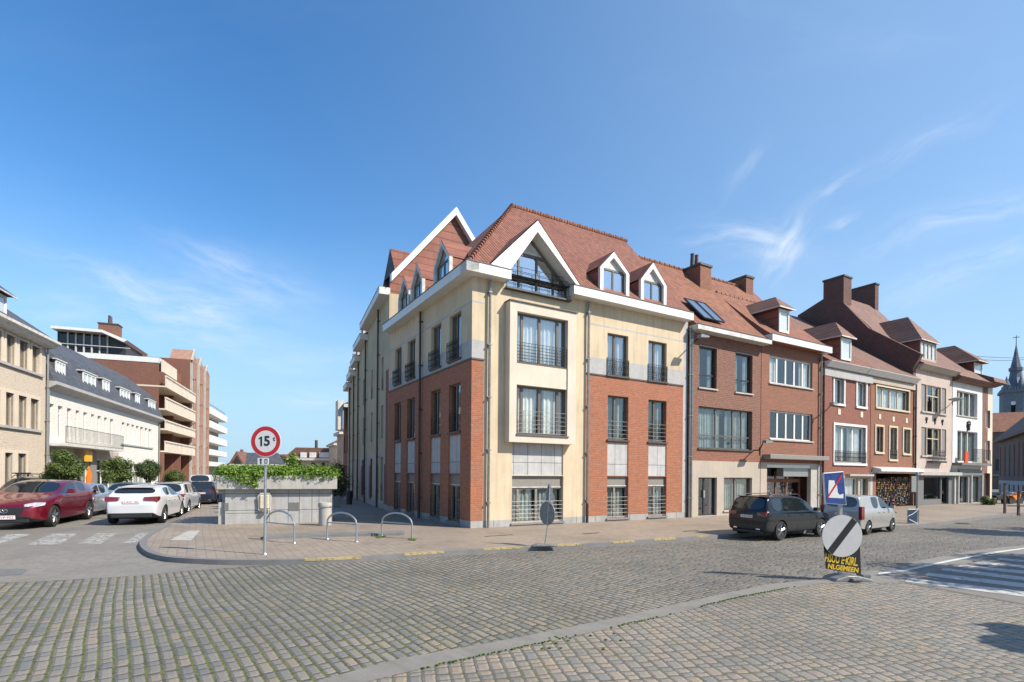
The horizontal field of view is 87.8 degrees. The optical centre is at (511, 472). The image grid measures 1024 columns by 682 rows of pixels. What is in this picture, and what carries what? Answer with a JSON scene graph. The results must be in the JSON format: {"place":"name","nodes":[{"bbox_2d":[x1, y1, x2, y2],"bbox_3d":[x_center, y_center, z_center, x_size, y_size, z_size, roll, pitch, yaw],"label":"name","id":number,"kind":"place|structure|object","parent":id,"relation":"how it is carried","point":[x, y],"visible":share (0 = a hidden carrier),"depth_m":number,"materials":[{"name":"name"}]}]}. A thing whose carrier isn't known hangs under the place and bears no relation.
{"place":"outdoors","nodes":[
{"label":"outdoors","id":0,"kind":"place"},
{"bbox_2d":[0,502,262,582],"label":"side street","id":1,"kind":"structure","parent":0,"point":[73,558],"depth_m":13.27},
{"bbox_2d":[0,473,41,490],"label":"parked car","id":2,"kind":"object","parent":1,"relation":"on","point":[17,479],"visible":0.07,"depth_m":25.08,"materials":[{"name":"grey paint"}]},
{"bbox_2d":[0,286,61,487],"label":"town house","id":3,"kind":"structure","parent":1,"relation":"on","point":[24,409],"depth_m":27.92,"materials":[{"name":"beige brick"}]},
{"bbox_2d":[0,479,96,525],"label":"parked car","id":4,"kind":"object","parent":1,"relation":"on","point":[49,502],"visible":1,"depth_m":19.50,"materials":[{"name":"red paint"}]},
{"bbox_2d":[28,534,73,544],"bbox_3d":[-13.701,1.970,15.909,0.748,0.001,3.276,0,0,-32],"label":"crossing stripe","id":5,"kind":"object","parent":1,"relation":"on","point":[55,539],"visible":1,"depth_m":15.53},
{"bbox_2d":[39,448,88,480],"bbox_3d":[-21.562,0.359,25.438,1.943,3.116,1.456,1,0,7],"label":"street tree","id":6,"kind":"object","parent":1,"relation":"on","point":[64,466],"visible":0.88,"depth_m":25.27,"materials":[{"name":"green plant"}]},
{"bbox_2d":[86,483,110,513],"bbox_3d":[-19.155,1.180,23.412,1.994,1.467,3.852,0,0,-20],"label":"parked car","id":7,"kind":"object","parent":1,"relation":"on","point":[102,492],"visible":0.1,"depth_m":23.97,"materials":[{"name":"silver metal"}]},
{"bbox_2d":[45,345,164,487],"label":"long white building","id":8,"kind":"structure","parent":1,"relation":"on","point":[100,412],"depth_m":37.45,"materials":[{"name":"paint"}]},
{"bbox_2d":[98,456,135,483],"bbox_3d":[-22.971,0.463,30.898,1.705,2.883,1.717,1,0,38],"label":"street tree","id":9,"kind":"object","parent":1,"relation":"on","point":[111,469],"visible":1,"depth_m":30.68,"materials":[{"name":"green plant"}]},
{"bbox_2d":[51,315,195,482],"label":"apartment block","id":10,"kind":"structure","parent":1,"relation":"on","point":[165,384],"depth_m":51.77,"materials":[{"name":"brown brick"}]},
{"bbox_2d":[97,482,151,511],"bbox_3d":[-19.925,1.194,27.591,2.206,1.424,4.427,0,0,-20],"label":"parked car","id":11,"kind":"object","parent":1,"relation":"on","point":[112,487],"visible":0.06,"depth_m":27.35,"materials":[{"name":"silver metal"}]},
{"bbox_2d":[104,484,184,523],"bbox_3d":[-15.064,1.208,22.076,2.294,1.480,4.614,0,0,-20],"label":"parked car","id":12,"kind":"object","parent":1,"relation":"on","point":[160,503],"visible":0.99,"depth_m":20.22,"materials":[{"name":"white paint"}]},
{"bbox_2d":[134,458,162,483],"bbox_3d":[-24.671,0.450,36.085,1.448,2.880,1.750,0,0,21],"label":"street tree","id":13,"kind":"object","parent":1,"relation":"on","point":[149,471],"visible":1,"depth_m":35.87,"materials":[{"name":"green plant"}]},
{"bbox_2d":[162,470,185,481],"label":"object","id":14,"kind":"object","parent":1,"relation":"on","point":[172,475],"visible":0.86,"depth_m":39.62,"materials":[{"name":"green plant"}]},
{"bbox_2d":[143,349,209,478],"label":"jagged brick block","id":15,"kind":"structure","parent":1,"relation":"on","point":[180,360],"depth_m":68.14,"materials":[{"name":"brown brick"}]},
{"bbox_2d":[153,481,201,512],"bbox_3d":[-16.641,1.158,26.389,1.947,1.553,4.014,0,0,-20],"label":"parked car","id":16,"kind":"object","parent":1,"relation":"on","point":[191,496],"visible":0.49,"depth_m":25.38,"materials":[{"name":"paint"}]},
{"bbox_2d":[191,480,221,503],"bbox_3d":[-18.614,1.177,32.494,1.857,1.481,3.827,0,0,-20],"label":"parked car","id":17,"kind":"object","parent":1,"relation":"on","point":[210,492],"visible":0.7,"depth_m":30.92,"materials":[{"name":"blue paint"}]},
{"bbox_2d":[228,449,283,466],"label":"slate house","id":18,"kind":"structure","parent":1,"relation":"on","point":[241,456],"depth_m":93.68,"materials":[{"name":"grey tile"}]},
{"bbox_2d":[209,403,226,475],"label":"white balcony block","id":19,"kind":"structure","parent":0,"point":[215,428],"depth_m":83.08,"materials":[{"name":"paint"}]},
{"bbox_2d":[209,418,217,475],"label":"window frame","id":20,"kind":"structure","parent":19,"relation":"in","point":[211,458],"depth_m":85.54,"materials":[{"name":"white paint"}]},
{"bbox_2d":[0,489,1023,681],"bbox_3d":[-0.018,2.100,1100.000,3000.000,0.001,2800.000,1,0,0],"label":"ground","id":21,"kind":"structure","parent":0,"point":[294,623],"depth_m":8.56,"materials":[{"name":"stone"}]},
{"bbox_2d":[287,440,328,467],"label":"mansard house","id":22,"kind":"structure","parent":21,"relation":"on","point":[316,455],"depth_m":87.80,"materials":[{"name":"brown tile"}]},
{"bbox_2d":[326,440,336,465],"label":"house","id":23,"kind":"structure","parent":21,"relation":"on","point":[332,446],"depth_m":83.15,"materials":[{"name":"white paint"}]},
{"bbox_2d":[333,430,342,476],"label":"house","id":24,"kind":"structure","parent":21,"relation":"on","point":[339,434],"depth_m":65.85,"materials":[{"name":"white paint"}]},
{"bbox_2d":[335,400,347,489],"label":"house","id":25,"kind":"structure","parent":21,"relation":"on","point":[341,417],"depth_m":51.14,"materials":[{"name":"paint"}]},
{"bbox_2d":[343,366,351,489],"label":"terrace house","id":26,"kind":"structure","parent":21,"relation":"on","point":[347,386],"depth_m":42.45,"materials":[{"name":"beige brick"}]},
{"bbox_2d":[346,354,355,497],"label":"terrace house","id":27,"kind":"structure","parent":21,"relation":"on","point":[351,375],"depth_m":40.13,"materials":[{"name":"beige brick"}]},
{"bbox_2d":[350,352,359,499],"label":"terrace house","id":28,"kind":"structure","parent":21,"relation":"on","point":[355,361],"depth_m":37.76,"materials":[{"name":"beige brick"}]},
{"bbox_2d":[353,330,367,502],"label":"terrace house","id":29,"kind":"structure","parent":21,"relation":"on","point":[360,344],"depth_m":35.54,"materials":[{"name":"paint"}]},
{"bbox_2d":[360,207,474,510],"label":"terrace house","id":30,"kind":"structure","parent":21,"relation":"on","point":[452,227],"depth_m":29.14,"materials":[{"name":"paint"}]},
{"bbox_2d":[382,203,693,527],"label":"corner building","id":31,"kind":"structure","parent":21,"relation":"on","point":[550,349],"depth_m":21.58,"materials":[{"name":"paint"}]},
{"bbox_2d":[392,473,400,511],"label":"window","id":32,"kind":"structure","parent":31,"relation":"in","point":[397,494],"depth_m":26.30,"materials":[{"name":"black glass"}]},
{"bbox_2d":[392,348,401,386],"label":"window","id":33,"kind":"structure","parent":31,"relation":"in","point":[398,369],"depth_m":25.98,"materials":[{"name":"black glass"}]},
{"bbox_2d":[404,473,413,514],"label":"window","id":34,"kind":"structure","parent":31,"relation":"in","point":[411,476],"depth_m":24.42,"materials":[{"name":"black glass"}]},
{"bbox_2d":[405,398,414,440],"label":"window","id":35,"kind":"structure","parent":31,"relation":"in","point":[413,416],"depth_m":24.45,"materials":[{"name":"black glass"}]},
{"bbox_2d":[405,340,415,381],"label":"window","id":36,"kind":"structure","parent":31,"relation":"in","point":[412,367],"depth_m":24.40,"materials":[{"name":"black glass"}]},
{"bbox_2d":[428,474,439,519],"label":"window","id":37,"kind":"structure","parent":31,"relation":"in","point":[435,477],"depth_m":21.94,"materials":[{"name":"black glass"}]},
{"bbox_2d":[428,325,440,371],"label":"window","id":38,"kind":"structure","parent":31,"relation":"in","point":[437,365],"depth_m":21.91,"materials":[{"name":"black glass"}]},
{"bbox_2d":[428,390,440,436],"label":"window","id":39,"kind":"structure","parent":31,"relation":"in","point":[438,392],"depth_m":22.07,"materials":[{"name":"black glass"}]},
{"bbox_2d":[446,474,459,523],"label":"window","id":40,"kind":"structure","parent":31,"relation":"in","point":[455,478],"depth_m":20.33,"materials":[{"name":"black glass"}]},
{"bbox_2d":[446,313,460,363],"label":"window","id":41,"kind":"structure","parent":31,"relation":"in","point":[458,342],"depth_m":20.38,"materials":[{"name":"black glass"}]},
{"bbox_2d":[446,383,460,434],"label":"window","id":42,"kind":"structure","parent":31,"relation":"in","point":[457,411],"depth_m":20.34,"materials":[{"name":"black glass"}]},
{"bbox_2d":[510,476,564,524],"bbox_3d":[0.941,1.037,20.535,2.463,1.842,0.401,1,0,-31],"label":"window","id":43,"kind":"structure","parent":31,"relation":"in","point":[522,486],"depth_m":20.49,"materials":[{"name":"white glass"}]},
{"bbox_2d":[504,241,571,302],"bbox_3d":[0.999,-7.847,20.366,2.974,2.139,0.390,0,0,-31],"label":"gable window","id":44,"kind":"structure","parent":31,"relation":"in","point":[531,264],"depth_m":20.39,"materials":[{"name":"blue"}]},
{"bbox_2d":[517,313,566,367],"bbox_3d":[1.070,-5.009,20.277,2.309,1.854,0.362,1,0,-31],"label":"window","id":45,"kind":"structure","parent":31,"relation":"in","point":[538,341],"depth_m":20.30,"materials":[{"name":"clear glass"}]},
{"bbox_2d":[517,385,566,435],"bbox_3d":[1.067,-2.340,20.293,2.325,1.814,0.360,1,0,-31],"label":"window","id":46,"kind":"structure","parent":31,"relation":"in","point":[548,403],"depth_m":20.31,"materials":[{"name":"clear glass"}]},
{"bbox_2d":[606,334,629,378],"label":"window","id":47,"kind":"structure","parent":31,"relation":"in","point":[616,369],"depth_m":22.59,"materials":[{"name":"clear glass"}]},
{"bbox_2d":[606,396,629,441],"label":"window","id":48,"kind":"structure","parent":31,"relation":"in","point":[615,425],"depth_m":22.75,"materials":[{"name":"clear glass"}]},
{"bbox_2d":[606,476,629,519],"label":"window","id":49,"kind":"structure","parent":31,"relation":"in","point":[615,484],"depth_m":22.62,"materials":[{"name":"white glass"}]},
{"bbox_2d":[647,400,667,443],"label":"window","id":50,"kind":"structure","parent":31,"relation":"in","point":[656,407],"depth_m":23.80,"materials":[{"name":"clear glass"}]},
{"bbox_2d":[647,477,667,517],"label":"window","id":51,"kind":"structure","parent":31,"relation":"in","point":[656,483],"depth_m":23.85,"materials":[{"name":"white glass"}]},
{"bbox_2d":[648,341,667,383],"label":"window","id":52,"kind":"structure","parent":31,"relation":"in","point":[654,351],"depth_m":23.79,"materials":[{"name":"clear glass"}]},
{"bbox_2d":[139,502,1023,564],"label":"kerb","id":53,"kind":"structure","parent":21,"relation":"on","point":[146,549],"depth_m":13.67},
{"bbox_2d":[531,484,558,546],"bbox_3d":[0.903,1.140,14.460,0.766,1.696,0.470,0,0,6],"label":"portable road sign","id":54,"kind":"object","parent":53,"relation":"on","point":[547,513],"visible":1,"depth_m":14.42,"materials":[{"name":"metal"}]},
{"bbox_2d":[318,545,1023,681],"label":"road strip","id":55,"kind":"object","parent":21,"relation":"on","point":[390,668],"visible":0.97,"depth_m":7.63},
{"bbox_2d":[822,471,873,581],"bbox_3d":[6.738,1.063,10.680,1.188,2.191,0.600,1,0,-4],"label":"portable road sign","id":56,"kind":"object","parent":55,"relation":"on","point":[841,537],"visible":1,"depth_m":10.59,"materials":[{"name":"metal"}]},
{"bbox_2d":[878,548,1023,573],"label":"road line","id":57,"kind":"object","parent":55,"relation":"on","point":[908,569],"visible":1,"depth_m":12.88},
{"bbox_2d":[638,253,823,516],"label":"brick house","id":58,"kind":"structure","parent":21,"relation":"on","point":[725,410],"depth_m":26.56,"materials":[{"name":"red brick"}]},
{"bbox_2d":[698,477,714,515],"bbox_3d":[9.243,1.129,25.537,1.314,1.822,0.280,1,0,-31],"label":"door","id":59,"kind":"structure","parent":58,"relation":"in","point":[703,478],"depth_m":25.75,"materials":[{"name":"grey glass"}]},
{"bbox_2d":[698,347,718,390],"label":"window","id":60,"kind":"structure","parent":58,"relation":"in","point":[708,375],"depth_m":25.76,"materials":[{"name":"clear glass"}]},
{"bbox_2d":[697,406,753,451],"bbox_3d":[10.430,-2.118,26.153,4.130,2.049,0.404,1,0,-31],"label":"window","id":61,"kind":"structure","parent":58,"relation":"in","point":[735,423],"depth_m":26.41,"materials":[{"name":"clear glass"}]},
{"bbox_2d":[723,478,749,511],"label":"window","id":62,"kind":"structure","parent":58,"relation":"in","point":[733,487],"depth_m":26.70,"materials":[{"name":"clear glass"}]},
{"bbox_2d":[735,354,753,394],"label":"window","id":63,"kind":"structure","parent":58,"relation":"in","point":[744,381],"depth_m":27.14,"materials":[{"name":"clear glass"}]},
{"bbox_2d":[715,291,831,510],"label":"brick house","id":64,"kind":"structure","parent":21,"relation":"on","point":[791,427],"depth_m":29.13,"materials":[{"name":"brick"}]},
{"bbox_2d":[767,476,794,494],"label":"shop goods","id":65,"kind":"object","parent":64,"relation":"attached to","point":[781,486],"visible":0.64,"depth_m":29.61,"materials":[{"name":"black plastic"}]},
{"bbox_2d":[769,356,813,389],"bbox_3d":[15.080,-5.404,28.886,4.032,1.524,0.383,1,0,-31],"label":"window","id":66,"kind":"structure","parent":64,"relation":"in","point":[802,373],"depth_m":29.05,"materials":[{"name":"clear glass"}]},
{"bbox_2d":[769,410,813,442],"bbox_3d":[15.150,-2.495,28.862,3.990,1.587,0.241,1,0,-31],"label":"window","id":67,"kind":"structure","parent":64,"relation":"in","point":[776,438],"depth_m":28.89,"materials":[{"name":"clear glass"}]},
{"bbox_2d":[729,493,828,539],"bbox_3d":[9.236,1.429,18.246,3.780,1.462,1.834,0,0,-31],"label":"parked car","id":68,"kind":"object","parent":21,"relation":"on","point":[778,516],"visible":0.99,"depth_m":17.34,"materials":[{"name":"black paint"}]},
{"bbox_2d":[804,322,874,504],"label":"brick house","id":69,"kind":"structure","parent":21,"relation":"on","point":[846,384],"depth_m":31.67,"materials":[{"name":"red brick"}]},
{"bbox_2d":[833,377,845,406],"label":"window","id":70,"kind":"structure","parent":69,"relation":"in","point":[835,383],"depth_m":31.44,"materials":[{"name":"white glass"}]},
{"bbox_2d":[833,422,866,465],"bbox_3d":[20.177,-1.684,31.938,3.729,2.481,0.414,1,0,-31],"label":"window","id":71,"kind":"structure","parent":69,"relation":"in","point":[852,453],"depth_m":32.15,"materials":[{"name":"white glass"}]},
{"bbox_2d":[844,478,855,494],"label":"window","id":72,"kind":"structure","parent":69,"relation":"in","point":[848,482],"depth_m":32.31,"materials":[{"name":"clear glass"}]},
{"bbox_2d":[855,381,867,408],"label":"window","id":73,"kind":"structure","parent":69,"relation":"in","point":[857,405],"depth_m":32.72,"materials":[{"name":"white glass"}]},
{"bbox_2d":[789,315,924,506],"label":"brick house","id":74,"kind":"structure","parent":21,"relation":"on","point":[888,413],"depth_m":34.69,"materials":[{"name":"brown brick"}]},
{"bbox_2d":[874,424,884,453],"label":"window","id":75,"kind":"structure","parent":74,"relation":"in","point":[878,426],"depth_m":33.82,"materials":[{"name":"beige glass"}]},
{"bbox_2d":[876,478,889,505],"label":"shop goods","id":76,"kind":"object","parent":74,"relation":"in","point":[882,491],"visible":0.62,"depth_m":33.98,"materials":[{"name":"multicoloured plastic"}]},
{"bbox_2d":[875,384,910,412],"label":"window","id":77,"kind":"structure","parent":74,"relation":"in","point":[893,401],"depth_m":34.62,"materials":[{"name":"beige glass"}]},
{"bbox_2d":[888,425,897,460],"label":"window","id":78,"kind":"structure","parent":74,"relation":"in","point":[894,457],"depth_m":34.68,"materials":[{"name":"beige glass"}]},
{"bbox_2d":[884,477,910,505],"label":"shop goods","id":79,"kind":"object","parent":74,"relation":"in","point":[897,494],"visible":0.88,"depth_m":35.23,"materials":[{"name":"multicoloured plastic"}]},
{"bbox_2d":[902,427,911,455],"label":"window","id":80,"kind":"structure","parent":74,"relation":"in","point":[906,429],"depth_m":35.60,"materials":[{"name":"beige glass"}]},
{"bbox_2d":[821,494,895,534],"bbox_3d":[13.159,1.499,20.034,3.372,1.392,1.699,1,0,-35],"label":"parked van","id":81,"kind":"object","parent":21,"relation":"on","point":[868,513],"visible":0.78,"depth_m":19.12,"materials":[{"name":"white paint"}]},
{"bbox_2d":[798,274,961,505],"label":"rendered house","id":82,"kind":"structure","parent":21,"relation":"on","point":[907,344],"depth_m":38.28,"materials":[{"name":"paint"}]},
{"bbox_2d":[927,385,938,412],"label":"window","id":83,"kind":"structure","parent":82,"relation":"in","point":[932,396],"depth_m":37.90,"materials":[{"name":"beige glass"}]},
{"bbox_2d":[927,428,938,455],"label":"window","id":84,"kind":"structure","parent":82,"relation":"in","point":[932,438],"depth_m":37.94,"materials":[{"name":"beige glass"}]},
{"bbox_2d":[936,346,995,503],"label":"rendered house","id":85,"kind":"structure","parent":21,"relation":"on","point":[969,384],"depth_m":40.77,"materials":[{"name":"white paint"}]},
{"bbox_2d":[957,431,974,461],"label":"window","id":86,"kind":"structure","parent":85,"relation":"in","point":[964,440],"depth_m":40.64,"materials":[{"name":"white glass"}]},
{"bbox_2d":[956,391,978,418],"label":"window","id":87,"kind":"structure","parent":85,"relation":"in","point":[964,406],"depth_m":40.76,"materials":[{"name":"white glass"}]},
{"bbox_2d":[976,373,1005,498],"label":"corner house","id":88,"kind":"structure","parent":21,"relation":"on","point":[987,404],"depth_m":42.34,"materials":[{"name":"paint"}]},
{"bbox_2d":[993,417,1023,494],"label":"old brick building","id":89,"kind":"structure","parent":21,"relation":"on","point":[1010,440],"depth_m":65.74,"materials":[{"name":"brown brick"}]},
{"bbox_2d":[0,0,1023,463],"label":"sky","id":90,"kind":"structure","parent":0,"point":[234,183],"materials":[{"name":"blue"}]},
{"bbox_2d":[147,489,1023,558],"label":"pavement","id":91,"kind":"structure","parent":0,"point":[212,538],"depth_m":17.57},
{"bbox_2d":[251,426,280,554],"bbox_3d":[-5.824,0.418,12.610,0.736,3.063,0.140,1,0,3],"label":"road sign","id":92,"kind":"object","parent":91,"relation":"on","point":[265,442],"visible":1,"depth_m":12.56,"materials":[{"name":"metal"}]},
{"bbox_2d":[216,475,336,523],"bbox_3d":[-9.270,1.047,21.352,4.162,1.905,2.920,0,0,-20],"label":"concrete planter","id":93,"kind":"object","parent":91,"relation":"on","point":[298,499],"visible":0.76,"depth_m":20.11,"materials":[{"name":"grey concrete"}]},
{"bbox_2d":[258,493,270,511],"bbox_3d":[-9.275,1.101,19.912,0.474,0.698,0.180,0,0,-20],"label":"wall box","id":94,"kind":"object","parent":93,"relation":"attached to","point":[261,504],"visible":0.86,"depth_m":19.86,"materials":[{"name":"white paint"}]},
{"bbox_2d":[210,451,341,487],"bbox_3d":[-9.197,-0.138,21.108,4.645,1.479,2.967,0,0,-20],"label":"ivy hedge","id":95,"kind":"object","parent":93,"relation":"on","point":[257,471],"visible":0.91,"depth_m":20.11,"materials":[{"name":"green plant"}]},
{"bbox_2d":[266,510,295,542],"bbox_3d":[-6.572,1.488,15.055,1.521,0.869,0.120,1,0,35],"label":"cycle hoop","id":96,"kind":"object","parent":91,"relation":"on","point":[287,513],"visible":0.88,"depth_m":14.90,"materials":[{"name":"metal"}]},
{"bbox_2d":[318,502,331,525],"bbox_3d":[-6.863,1.503,19.515,0.491,0.835,0.490,0,0,-20],"label":"litter bin","id":97,"kind":"object","parent":91,"relation":"on","point":[324,511],"visible":0.96,"depth_m":19.32,"materials":[{"name":"metal"}]},
{"bbox_2d":[266,531,404,538],"bbox_3d":[-5.417,1.903,16.385,4.174,0.080,0.838,1,0,-19],"label":"raised edge","id":98,"kind":"object","parent":91,"relation":"on","point":[330,534],"visible":0.98,"depth_m":16.25,"materials":[{"name":"concrete"}]},
{"bbox_2d":[327,461,353,499],"bbox_3d":[-11.909,0.606,36.098,2.313,3.116,2.511,1,0,-13],"label":"street tree","id":99,"kind":"object","parent":91,"relation":"on","point":[341,488],"visible":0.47,"depth_m":35.84,"materials":[{"name":"green plant"}]},
{"bbox_2d":[325,512,358,541],"bbox_3d":[-4.899,1.529,15.292,1.296,0.817,0.120,1,0,29],"label":"cycle hoop","id":100,"kind":"object","parent":91,"relation":"on","point":[352,516],"visible":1,"depth_m":15.25,"materials":[{"name":"metal"}]},
{"bbox_2d":[380,512,412,537],"bbox_3d":[-3.486,1.568,16.068,1.344,0.763,0.120,0,0,31],"label":"cycle hoop","id":101,"kind":"object","parent":91,"relation":"on","point":[408,517],"visible":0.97,"depth_m":16.05,"materials":[{"name":"metal"}]},
{"bbox_2d":[911,472,919,520],"bbox_3d":[17.706,1.037,23.381,0.640,2.195,0.171,0,0,-31],"label":"sign mast","id":102,"kind":"object","parent":91,"relation":"on","point":[914,483],"visible":0.96,"depth_m":23.45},
{"bbox_2d":[421,586,795,668],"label":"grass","id":103,"kind":"structure","parent":0,"point":[556,636],"depth_m":6.65,"materials":[{"name":"green plant"}]},
{"bbox_2d":[369,583,1023,681],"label":"plaza","id":104,"kind":"structure","parent":0,"point":[862,632],"depth_m":6.52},
{"bbox_2d":[906,554,1023,603],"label":"crossing road","id":105,"kind":"structure","parent":0,"point":[1013,598],"depth_m":10.78,"materials":[{"name":"paint"}]},
{"bbox_2d":[905,578,1023,596],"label":"crossing stripe","id":106,"kind":"object","parent":105,"relation":"on","point":[976,588],"visible":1,"depth_m":10.00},
{"bbox_2d":[925,573,1023,586],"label":"crossing stripe","id":107,"kind":"object","parent":105,"relation":"on","point":[1016,584],"visible":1,"depth_m":10.69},
{"bbox_2d":[941,568,1023,579],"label":"crossing stripe","id":108,"kind":"object","parent":105,"relation":"on","point":[988,574],"visible":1,"depth_m":11.36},
{"bbox_2d":[958,565,1023,573],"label":"crossing stripe","id":109,"kind":"object","parent":105,"relation":"on","point":[998,569],"visible":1,"depth_m":11.98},
{"bbox_2d":[992,412,1023,488],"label":"tiled house","id":110,"kind":"structure","parent":0,"point":[1002,423],"depth_m":91.74,"materials":[{"name":"brick"}]},
{"bbox_2d":[997,335,1023,412],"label":"belfry tower","id":111,"kind":"structure","parent":0,"point":[1010,393],"depth_m":189.48,"materials":[{"name":"stone"}]},
{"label":"pavement","id":112,"kind":"structure","parent":0,"visible":0},
{"bbox_2d":[84,450,91,482],"bbox_3d":[-27.426,0.161,34.403,0.070,3.200,1.100,1,0,-20],"label":"orange figure sign","id":113,"kind":"object","parent":112,"relation":"on","point":[88,456],"visible":0.67,"depth_m":34.36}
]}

